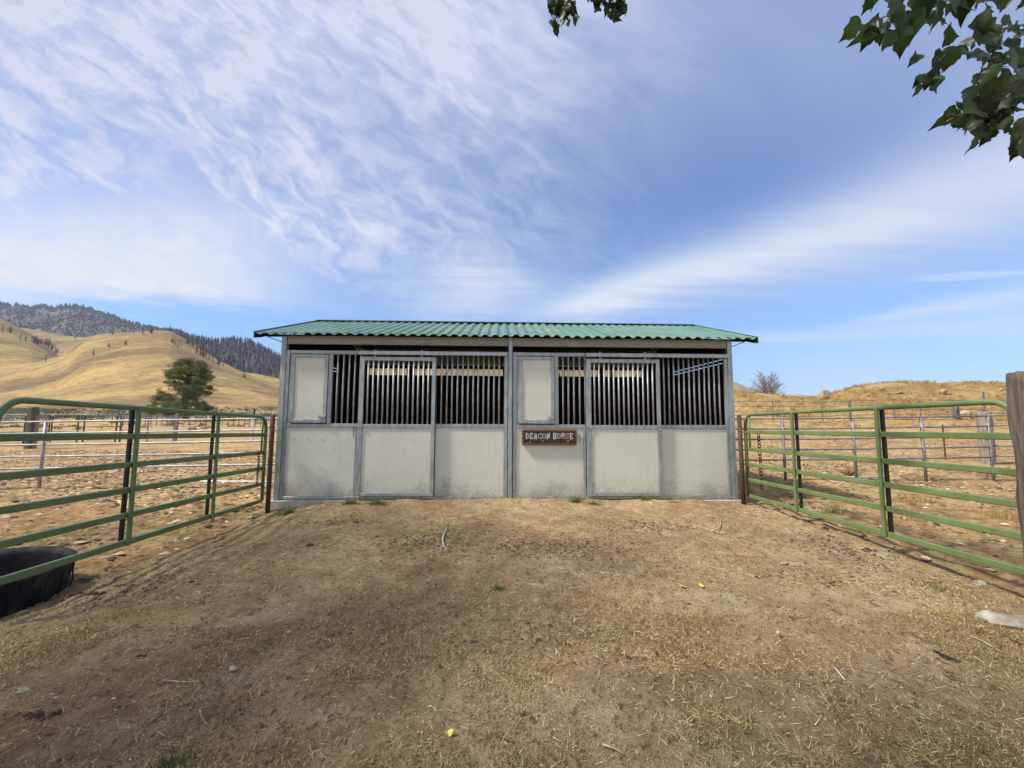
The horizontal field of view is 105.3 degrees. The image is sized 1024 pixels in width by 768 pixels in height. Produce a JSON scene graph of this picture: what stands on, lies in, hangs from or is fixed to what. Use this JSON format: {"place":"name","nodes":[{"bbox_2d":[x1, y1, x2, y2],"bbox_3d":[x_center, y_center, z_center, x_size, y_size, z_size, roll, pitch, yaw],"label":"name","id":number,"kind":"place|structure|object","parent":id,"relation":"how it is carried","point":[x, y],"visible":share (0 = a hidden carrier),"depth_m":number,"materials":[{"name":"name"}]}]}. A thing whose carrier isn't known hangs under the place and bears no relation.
{"place":"outdoors","nodes":[
{"label":"outdoors","id":0,"kind":"place"},
{"bbox_2d":[0,318,58,366],"bbox_3d":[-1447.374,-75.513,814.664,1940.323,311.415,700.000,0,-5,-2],"label":"hill","id":1,"kind":"structure","parent":0,"point":[15,349],"depth_m":684.78,"materials":[{"name":"beige plant"}]},
{"bbox_2d":[31,335,38,342],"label":"burnt pine","id":2,"kind":"object","parent":1,"relation":"on","point":[33,339],"visible":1,"depth_m":738.14,"materials":[{"name":"grey plant"}]},
{"bbox_2d":[21,328,82,355],"bbox_3d":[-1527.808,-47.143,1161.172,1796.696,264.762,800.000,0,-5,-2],"label":"hill","id":3,"kind":"structure","parent":0,"point":[62,343],"depth_m":1082.35,"materials":[{"name":"beige plant"}]},
{"bbox_2d":[0,306,178,337],"bbox_3d":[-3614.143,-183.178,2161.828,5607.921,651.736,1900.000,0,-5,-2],"label":"hill","id":4,"kind":"structure","parent":0,"point":[44,316],"depth_m":1897.06,"materials":[{"name":"plant"}]},
{"bbox_2d":[0,301,189,337],"bbox_3d":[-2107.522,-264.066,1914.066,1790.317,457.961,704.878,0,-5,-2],"label":"forest","id":5,"kind":"object","parent":4,"relation":"on","point":[130,325],"visible":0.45,"depth_m":1954.18,"materials":[{"name":"plant"}]},
{"bbox_2d":[0,331,278,409],"bbox_3d":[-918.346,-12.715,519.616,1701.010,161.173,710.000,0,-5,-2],"label":"hill","id":6,"kind":"structure","parent":0,"point":[118,371],"depth_m":358.64,"materials":[{"name":"beige plant"}]},
{"bbox_2d":[195,334,200,352],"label":"burnt pine","id":7,"kind":"object","parent":6,"relation":"on","point":[197,344],"visible":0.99,"depth_m":510.25,"materials":[{"name":"grey plant"}]},
{"bbox_2d":[198,348,206,356],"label":"burnt pine","id":8,"kind":"object","parent":6,"relation":"on","point":[203,353],"visible":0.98,"depth_m":504.46,"materials":[{"name":"grey plant"}]},
{"bbox_2d":[186,339,280,376],"bbox_3d":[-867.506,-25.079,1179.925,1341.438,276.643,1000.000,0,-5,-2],"label":"hill","id":9,"kind":"structure","parent":0,"point":[246,364],"depth_m":1019.27,"materials":[{"name":"green plant"}]},
{"bbox_2d":[161,327,280,378],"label":"burnt forest","id":10,"kind":"object","parent":9,"relation":"on","point":[273,357],"visible":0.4,"depth_m":1042.06,"materials":[{"name":"plant"}]},
{"bbox_2d":[245,372,279,385],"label":"hill","id":11,"kind":"structure","parent":0,"point":[273,380],"depth_m":726.62,"materials":[{"name":"beige plant"}]},
{"bbox_2d":[0,382,1023,767],"bbox_3d":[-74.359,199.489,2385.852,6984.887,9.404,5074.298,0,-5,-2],"label":"ground","id":12,"kind":"structure","parent":0,"point":[350,560],"depth_m":2.59,"materials":[{"name":"soil"}]},
{"bbox_2d":[0,400,24,428],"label":"bare bush","id":13,"kind":"object","parent":12,"relation":"on","point":[9,416],"visible":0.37,"depth_m":27.61,"materials":[{"name":"grey plant"}]},
{"bbox_2d":[0,414,25,443],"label":"pen panel","id":14,"kind":"object","parent":12,"relation":"on","point":[16,426],"visible":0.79,"depth_m":19.95,"materials":[{"name":"green paint"}]},
{"bbox_2d":[15,687,31,694],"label":"fallen leaf","id":15,"kind":"object","parent":12,"relation":"on","point":[22,689],"visible":1,"depth_m":1.85,"materials":[{"name":"beige plant"}]},
{"bbox_2d":[23,407,39,448],"bbox_3d":[-22.863,2.180,18.576,0.328,2.194,0.327,0,-5,-2],"label":"railroad tie post","id":16,"kind":"object","parent":12,"relation":"on","point":[32,412],"visible":0.63,"depth_m":18.48,"materials":[{"name":"wood"}]},
{"bbox_2d":[31,415,39,448],"bbox_3d":[-22.652,2.378,18.573,0.140,1.800,0.100,0,-5,-2],"label":"steel post","id":17,"kind":"object","parent":12,"relation":"on","point":[36,425],"visible":0.42,"depth_m":18.56,"materials":[{"name":"grey metal"}]},
{"bbox_2d":[0,546,77,618],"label":"rubber tub","id":18,"kind":"object","parent":12,"relation":"on","point":[28,592],"visible":0.8,"depth_m":3.19,"materials":[{"name":"black rubber"}]},
{"bbox_2d":[23,709,61,720],"bbox_3d":[-2.076,1.464,1.721,0.144,0.026,0.075,0,-5,-2],"label":"dirt clod","id":19,"kind":"object","parent":12,"relation":"on","point":[39,715],"visible":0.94,"depth_m":1.72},
{"bbox_2d":[39,414,50,441],"bbox_3d":[-26.337,2.432,21.714,1.234,1.530,0.060,0,-5,-2],"label":"pen panel","id":20,"kind":"object","parent":12,"relation":"on","point":[46,420],"visible":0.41,"depth_m":21.74,"materials":[{"name":"green paint"}]},
{"bbox_2d":[49,415,121,441],"bbox_3d":[-23.765,2.481,21.790,3.775,1.530,0.060,0,-5,-2],"label":"pen panel","id":21,"kind":"object","parent":12,"relation":"on","point":[84,426],"visible":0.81,"depth_m":21.79,"materials":[{"name":"green paint"}]},
{"bbox_2d":[84,591,98,595],"bbox_3d":[-3.307,1.660,3.083,0.133,0.040,0.063,-1,-5,19],"label":"dirt clod","id":22,"kind":"object","parent":12,"relation":"on","point":[93,593],"visible":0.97,"depth_m":3.07,"materials":[{"name":"brown soil"}]},
{"bbox_2d":[63,600,154,632],"bbox_3d":[-2.646,1.530,2.552,0.588,0.095,0.413,0,-5,-2],"label":"grass tuft","id":23,"kind":"object","parent":12,"relation":"on","point":[109,616],"visible":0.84,"depth_m":2.59,"materials":[{"name":"brown plant"}]},
{"bbox_2d":[0,449,275,615],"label":"trampled manure","id":24,"kind":"object","parent":12,"relation":"on","point":[109,567],"visible":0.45,"depth_m":7.87,"materials":[{"name":"brown soil"}]},
{"bbox_2d":[0,421,276,431],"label":"sagebrush","id":25,"kind":"object","parent":12,"relation":"on","point":[205,424],"visible":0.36,"depth_m":49.04,"materials":[{"name":"plant"}]},
{"bbox_2d":[0,417,277,488],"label":"pipe fence","id":26,"kind":"object","parent":12,"relation":"on","point":[43,445],"visible":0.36,"depth_m":8.35,"materials":[{"name":"grey metal"}]},
{"bbox_2d":[3,406,277,421],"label":"sagebrush","id":27,"kind":"object","parent":12,"relation":"on","point":[75,410],"visible":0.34,"depth_m":127.91,"materials":[{"name":"plant"}]},
{"bbox_2d":[120,417,174,441],"bbox_3d":[-20.508,2.566,21.985,2.881,1.366,0.040,0,-5,-2],"label":"pen panel","id":28,"kind":"object","parent":12,"relation":"on","point":[147,424],"visible":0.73,"depth_m":22.01,"materials":[{"name":"grey metal"}]},
{"bbox_2d":[140,736,209,767],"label":"grass tuft","id":29,"kind":"object","parent":12,"relation":"on","point":[183,760],"visible":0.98,"depth_m":1.49,"materials":[{"name":"plant"}]},
{"bbox_2d":[173,414,178,440],"bbox_3d":[-21.256,2.847,24.708,0.170,1.920,0.120,0,-5,-2],"label":"square post","id":30,"kind":"object","parent":12,"relation":"on","point":[176,424],"visible":0.56,"depth_m":24.68,"materials":[{"name":"grey wood"}]},
{"bbox_2d":[142,357,218,418],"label":"pine tree","id":31,"kind":"object","parent":12,"relation":"on","point":[190,389],"visible":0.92,"depth_m":80.92,"materials":[{"name":"green plant"}]},
{"bbox_2d":[162,679,198,681],"bbox_3d":[-1.643,1.470,1.933,0.216,0.023,0.008,-1,-5,11],"label":"stick","id":32,"kind":"object","parent":12,"relation":"on","point":[177,681],"visible":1,"depth_m":1.94,"materials":[{"name":"wood"}]},
{"bbox_2d":[111,416,277,426],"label":"wire fence","id":33,"kind":"object","parent":12,"relation":"on","point":[145,422],"visible":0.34,"depth_m":54.72,"materials":[{"name":"grey metal"}]},
{"bbox_2d":[199,708,206,724],"bbox_3d":[-1.355,1.461,1.711,0.133,0.013,0.009,-4,-7,42],"label":"stick","id":34,"kind":"object","parent":12,"relation":"on","point":[202,718],"visible":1,"depth_m":1.72,"materials":[{"name":"wood"}]},
{"bbox_2d":[229,665,237,670],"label":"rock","id":35,"kind":"object","parent":12,"relation":"on","point":[233,667],"visible":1,"depth_m":2.03,"materials":[{"name":"grey stone"}]},
{"bbox_2d":[199,480,273,482],"bbox_3d":[-6.283,2.321,9.289,2.306,0.043,0.075,0,-5,2],"label":"loose pipe","id":36,"kind":"object","parent":12,"relation":"on","point":[232,481],"visible":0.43,"depth_m":9.29,"materials":[{"name":"white metal"}]},
{"bbox_2d":[250,409,254,439],"bbox_3d":[-17.063,2.785,25.689,0.190,2.250,0.120,0,-5,-2],"label":"white post","id":37,"kind":"object","parent":12,"relation":"on","point":[252,426],"visible":0.43,"depth_m":25.65,"materials":[{"name":"white metal"}]},
{"bbox_2d":[265,415,274,513],"bbox_3d":[-3.739,1.323,5.980,0.184,1.695,0.065,-3,-6,32],"label":"pipe post","id":38,"kind":"object","parent":12,"relation":"on","point":[270,464],"visible":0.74,"depth_m":5.94,"materials":[{"name":"metal"}]},
{"bbox_2d":[0,397,267,584],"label":"green gate","id":39,"kind":"structure","parent":38,"relation":"attached to","point":[127,465],"depth_m":3.71,"materials":[{"name":"metal"}]},
{"bbox_2d":[256,451,259,484],"bbox_3d":[-3.785,1.251,5.821,0.045,0.504,0.038,-4,-6,39],"label":"chain","id":40,"kind":"object","parent":39,"relation":"hanging from","point":[258,468],"visible":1,"depth_m":5.82,"materials":[{"name":"metal"}]},
{"bbox_2d":[272,505,305,517],"bbox_3d":[-3.136,1.774,5.496,0.436,0.220,0.372,4,-6,-38],"label":"grass tuft","id":41,"kind":"object","parent":12,"relation":"on","point":[286,511],"visible":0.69,"depth_m":5.47,"materials":[{"name":"green plant"}]},
{"bbox_2d":[341,497,361,504],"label":"grass tuft","id":42,"kind":"object","parent":12,"relation":"on","point":[348,502],"visible":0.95,"depth_m":5.80,"materials":[{"name":"green plant"}]},
{"bbox_2d":[361,497,395,507],"bbox_3d":[-2.005,1.746,5.795,0.426,0.149,0.433,-3,-6,33],"label":"grass tuft","id":43,"kind":"object","parent":12,"relation":"on","point":[381,502],"visible":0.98,"depth_m":5.81,"materials":[{"name":"green plant"}]},
{"bbox_2d":[426,517,463,549],"bbox_3d":[-0.780,1.631,4.356,0.473,0.080,1.214,0,-5,-2],"label":"uprooted weed","id":44,"kind":"object","parent":12,"relation":"on","point":[448,521],"visible":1,"depth_m":4.68,"materials":[{"name":"beige plant"}]},
{"bbox_2d":[445,729,453,736],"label":"fallen leaf","id":45,"kind":"object","parent":12,"relation":"on","point":[449,732],"visible":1,"depth_m":1.59,"materials":[{"name":"yellow plant"}]},
{"bbox_2d":[489,583,507,592],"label":"grass tuft","id":46,"kind":"object","parent":12,"relation":"on","point":[496,587],"visible":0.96,"depth_m":2.97,"materials":[{"name":"green plant"}]},
{"bbox_2d":[42,517,958,680],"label":"manure crumbs","id":47,"kind":"object","parent":12,"relation":"on","point":[588,634],"visible":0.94,"depth_m":3.59,"materials":[{"name":"brown soil"}]},
{"bbox_2d":[253,320,758,509],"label":"stall barn","id":48,"kind":"structure","parent":12,"relation":"on","point":[652,424],"depth_m":6.35,"materials":[{"name":"metal"}]},
{"bbox_2d":[288,354,328,422],"bbox_3d":[-3.264,0.068,6.264,0.593,1.098,0.066,0,-5,-2],"label":"feed door","id":49,"kind":"structure","parent":48,"relation":"in","point":[308,395],"depth_m":6.27,"materials":[{"name":"metal"}]},
{"bbox_2d":[355,357,435,495],"bbox_3d":[-1.858,0.663,6.226,1.245,2.206,0.057,0,-5,-2],"label":"sliding door","id":50,"kind":"structure","parent":48,"relation":"in","point":[392,459],"depth_m":6.20,"materials":[{"name":"metal"}]},
{"bbox_2d":[518,356,554,423],"bbox_3d":[0.397,0.096,6.376,0.593,1.098,0.066,0,-5,-2],"label":"feed door","id":51,"kind":"structure","parent":48,"relation":"in","point":[535,374],"depth_m":6.38,"materials":[{"name":"metal"}]},
{"bbox_2d":[522,429,576,444],"bbox_3d":[0.602,0.859,6.285,0.884,0.250,0.094,0,-5,-2],"label":"name sign","id":52,"kind":"object","parent":48,"relation":"attached to","point":[546,437],"visible":1,"depth_m":6.30,"materials":[{"name":"brown wood"}]},
{"bbox_2d":[586,359,662,495],"bbox_3d":[1.802,0.691,6.338,1.245,2.206,0.057,0,-5,-2],"label":"sliding door","id":53,"kind":"structure","parent":48,"relation":"in","point":[623,460],"depth_m":6.31,"materials":[{"name":"metal"}]},
{"bbox_2d":[1,502,1019,765],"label":"pebbles","id":54,"kind":"object","parent":12,"relation":"on","point":[535,620],"visible":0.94,"depth_m":2.59,"materials":[{"name":"grey stone"}]},
{"bbox_2d":[0,579,1023,767],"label":"straw","id":55,"kind":"object","parent":12,"relation":"on","point":[578,695],"visible":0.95,"depth_m":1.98,"materials":[{"name":"beige plant"}]},
{"bbox_2d":[0,499,1023,767],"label":"soil crumbs","id":56,"kind":"object","parent":12,"relation":"on","point":[524,637],"visible":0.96,"depth_m":2.40,"materials":[{"name":"brown soil"}]},
{"bbox_2d":[0,515,1023,767],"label":"straw","id":57,"kind":"object","parent":12,"relation":"on","point":[414,629],"visible":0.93,"depth_m":2.22,"materials":[{"name":"beige plant"}]},
{"bbox_2d":[1,498,1023,621],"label":"straw","id":58,"kind":"object","parent":12,"relation":"on","point":[69,603],"visible":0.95,"depth_m":3.61,"materials":[{"name":"beige plant"}]},
{"bbox_2d":[564,495,585,502],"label":"grass tuft","id":59,"kind":"object","parent":12,"relation":"on","point":[575,500],"visible":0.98,"depth_m":5.88,"materials":[{"name":"green plant"}]},
{"bbox_2d":[547,0,627,37],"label":"poplar tree","id":60,"kind":"object","parent":12,"relation":"on","point":[562,10],"visible":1,"depth_m":3.33,"materials":[{"name":"green plant"}]},
{"bbox_2d":[602,743,623,754],"bbox_3d":[0.396,1.423,1.527,0.085,0.012,0.016,-2,-5,26],"label":"stick","id":61,"kind":"object","parent":12,"relation":"on","point":[603,744],"visible":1,"depth_m":1.53,"materials":[{"name":"beige wood"}]},
{"bbox_2d":[639,494,651,500],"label":"grass tuft","id":62,"kind":"object","parent":12,"relation":"on","point":[643,498],"visible":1,"depth_m":6.10,"materials":[{"name":"green plant"}]},
{"bbox_2d":[698,526,736,535],"bbox_3d":[2.348,1.693,4.497,0.039,0.020,0.439,4,-6,-36],"label":"stick","id":63,"kind":"object","parent":12,"relation":"on","point":[717,531],"visible":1,"depth_m":4.48,"materials":[{"name":"beige wood"}]},
{"bbox_2d":[737,415,745,504],"bbox_3d":[3.657,1.309,6.162,0.151,1.646,0.072,0,-5,-2],"label":"pipe post","id":64,"kind":"object","parent":12,"relation":"on","point":[741,459],"visible":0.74,"depth_m":6.14,"materials":[{"name":"metal"}]},
{"bbox_2d":[743,399,1023,575],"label":"green gate","id":65,"kind":"structure","parent":64,"relation":"attached to","point":[881,462],"depth_m":3.95,"materials":[{"name":"metal"}]},
{"bbox_2d":[757,434,763,489],"bbox_3d":[3.820,1.188,6.014,0.055,0.864,0.047,-3,-6,37],"label":"chain","id":66,"kind":"object","parent":65,"relation":"hanging from","point":[760,461],"visible":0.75,"depth_m":6.01,"materials":[{"name":"metal"}]},
{"bbox_2d":[746,370,785,394],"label":"dead tree","id":67,"kind":"object","parent":12,"relation":"on","point":[770,382],"visible":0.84,"depth_m":59.34,"materials":[{"name":"grey plant"}]},
{"bbox_2d":[816,390,831,399],"bbox_3d":[27.066,0.980,33.880,1.111,0.946,1.004,0,-5,-2],"label":"rock","id":68,"kind":"object","parent":12,"relation":"on","point":[825,394],"visible":0.88,"depth_m":33.61,"materials":[{"name":"beige stone"}]},
{"bbox_2d":[820,581,842,583],"bbox_3d":[2.538,1.569,3.091,0.234,0.028,0.031,2,-5,-16],"label":"stick","id":69,"kind":"object","parent":12,"relation":"on","point":[826,582],"visible":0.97,"depth_m":3.07,"materials":[{"name":"brown wood"}]},
{"bbox_2d":[815,504,864,516],"bbox_3d":[4.752,1.822,5.682,0.586,0.172,0.572,-4,-6,41],"label":"grass tuft","id":70,"kind":"object","parent":12,"relation":"on","point":[836,510],"visible":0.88,"depth_m":5.66,"materials":[{"name":"plant"}]},
{"bbox_2d":[840,462,863,475],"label":"dead weed","id":71,"kind":"object","parent":12,"relation":"on","point":[848,473],"visible":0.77,"depth_m":9.93,"materials":[{"name":"brown plant"}]},
{"bbox_2d":[735,415,995,481],"bbox_3d":[7.549,1.565,9.195,7.536,1.686,0.100,0,-5,0],"label":"pipe fence","id":72,"kind":"object","parent":12,"relation":"on","point":[922,447],"visible":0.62,"depth_m":9.21,"materials":[{"name":"grey metal"}]},
{"bbox_2d":[847,476,883,477],"bbox_3d":[8.319,2.251,9.432,1.501,0.044,0.044,0,-5,0],"label":"loose pipe","id":73,"kind":"object","parent":12,"relation":"on","point":[865,476],"depth_m":9.42,"materials":[{"name":"white metal"}]},
{"bbox_2d":[861,548,876,551],"bbox_3d":[3.627,1.690,3.960,0.167,0.028,0.113,3,-6,-30],"label":"dirt clod","id":74,"kind":"object","parent":12,"relation":"on","point":[868,550],"visible":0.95,"depth_m":3.96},
{"bbox_2d":[734,392,1005,422],"bbox_3d":[27.077,1.572,24.660,29.267,2.224,0.060,0,-5,-2],"label":"cable fence","id":75,"kind":"object","parent":12,"relation":"on","point":[953,409],"visible":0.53,"depth_m":24.51,"materials":[{"name":"grey metal"}]},
{"bbox_2d":[734,379,1007,427],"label":"golden grass","id":76,"kind":"structure","parent":12,"relation":"on","point":[973,384],"depth_m":30.61,"materials":[{"name":"yellow plant"}]},
{"bbox_2d":[736,436,1022,586],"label":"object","id":77,"kind":"object","parent":12,"relation":"on","point":[903,517],"visible":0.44,"depth_m":8.55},
{"bbox_2d":[874,492,948,505],"bbox_3d":[6.823,1.929,6.708,0.962,0.235,0.839,-4,-6,41],"label":"grass tuft","id":78,"kind":"object","parent":12,"relation":"on","point":[919,500],"visible":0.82,"depth_m":6.58,"materials":[{"name":"beige plant"}]},
{"bbox_2d":[909,631,941,644],"bbox_3d":[2.405,1.485,2.277,0.029,0.016,0.137,3,-5,-27],"label":"stick","id":79,"kind":"object","parent":12,"relation":"on","point":[923,638],"visible":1,"depth_m":2.28,"materials":[{"name":"brown wood"}]},
{"bbox_2d":[838,0,1023,161],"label":"poplar tree","id":80,"kind":"object","parent":12,"relation":"on","point":[989,103],"visible":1,"depth_m":1.38,"materials":[{"name":"green plant"}]},
{"bbox_2d":[894,574,981,598],"bbox_3d":[3.326,1.581,3.057,0.445,0.107,0.352,0,-5,-2],"label":"grass tuft","id":81,"kind":"object","parent":12,"relation":"on","point":[936,587],"visible":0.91,"depth_m":3.06,"materials":[{"name":"beige plant"}]},
{"bbox_2d":[937,389,947,394],"bbox_3d":[34.799,0.671,31.524,0.631,0.563,0.532,0,-5,-2],"label":"rock","id":82,"kind":"object","parent":12,"relation":"on","point":[942,391],"visible":0.88,"depth_m":31.35,"materials":[{"name":"beige stone"}]},
{"bbox_2d":[942,425,946,459],"bbox_3d":[15.014,2.127,13.558,0.036,1.420,0.040,0,-5,-2],"label":"steel stake","id":83,"kind":"object","parent":12,"relation":"on","point":[944,444],"visible":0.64,"depth_m":13.55,"materials":[{"name":"metal"}]},
{"bbox_2d":[933,650,960,662],"bbox_3d":[2.391,1.513,2.166,0.112,0.030,0.094,0,-5,-2],"label":"dirt clod","id":84,"kind":"object","parent":12,"relation":"on","point":[945,656],"visible":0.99,"depth_m":2.15,"materials":[{"name":"brown soil"}]},
{"bbox_2d":[955,406,960,419],"bbox_3d":[28.348,2.329,24.888,0.282,1.867,0.281,0,-5,-2],"label":"wooden post","id":85,"kind":"object","parent":12,"relation":"on","point":[957,412],"visible":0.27,"depth_m":24.81,"materials":[{"name":"grey wood"}]},
{"bbox_2d":[960,410,972,417],"bbox_3d":[29.750,1.994,25.605,0.638,0.526,0.599,-4,-7,43],"label":"rock","id":86,"kind":"object","parent":12,"relation":"on","point":[966,412],"visible":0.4,"depth_m":25.42,"materials":[{"name":"beige stone"}]},
{"bbox_2d":[971,580,988,585],"bbox_3d":[3.881,1.653,3.245,0.176,0.023,0.085,3,-6,-30],"label":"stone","id":87,"kind":"object","parent":12,"relation":"on","point":[978,582],"visible":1,"depth_m":3.23,"materials":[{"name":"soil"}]},
{"bbox_2d":[969,635,1001,652],"bbox_3d":[2.741,1.500,2.258,0.021,0.014,0.157,0,-5,0],"label":"stick","id":88,"kind":"object","parent":12,"relation":"on","point":[984,642],"visible":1,"depth_m":2.27,"materials":[{"name":"beige wood"}]},
{"bbox_2d":[975,411,996,464],"bbox_3d":[15.303,1.818,12.605,0.373,1.877,0.369,0,-5,-2],"label":"log post","id":89,"kind":"object","parent":12,"relation":"on","point":[981,421],"visible":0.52,"depth_m":12.54,"materials":[{"name":"beige wood"}]},
{"bbox_2d":[974,610,1023,630],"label":"stone","id":90,"kind":"object","parent":12,"relation":"on","point":[1006,620],"visible":0.69,"depth_m":2.49,"materials":[{"name":"grey stone"}]},
{"bbox_2d":[980,505,1018,525],"bbox_3d":[6.766,1.771,5.340,0.647,0.226,0.492,0,-5,-2],"label":"grass tuft","id":91,"kind":"object","parent":12,"relation":"on","point":[1011,516],"visible":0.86,"depth_m":5.35,"materials":[{"name":"beige plant"}]},
{"bbox_2d":[988,414,1014,456],"bbox_3d":[12.822,1.553,9.134,2.964,1.744,0.062,0,-5,5],"label":"pipe fence","id":92,"kind":"object","parent":12,"relation":"on","point":[1001,445],"visible":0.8,"depth_m":9.24,"materials":[{"name":"grey metal"}]},
{"bbox_2d":[1006,371,1023,555],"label":"timber post","id":93,"kind":"object","parent":12,"relation":"on","point":[1015,396],"visible":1,"depth_m":2.79,"materials":[{"name":"grey wood"}]},
{"bbox_2d":[0,0,1023,395],"label":"sky","id":94,"kind":"structure","parent":0,"point":[215,169],"materials":[{"name":"blue"}]},
{"bbox_2d":[588,500,602,505],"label":"grass tuft","id":95,"kind":"object","parent":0,"point":[594,502],"visible":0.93,"depth_m":5.70,"materials":[{"name":"green plant"}]},
{"bbox_2d":[733,381,810,396],"bbox_3d":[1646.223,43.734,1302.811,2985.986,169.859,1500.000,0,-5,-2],"label":"hill","id":96,"kind":"structure","parent":0,"point":[738,386],"depth_m":1245.33,"materials":[{"name":"beige plant"}]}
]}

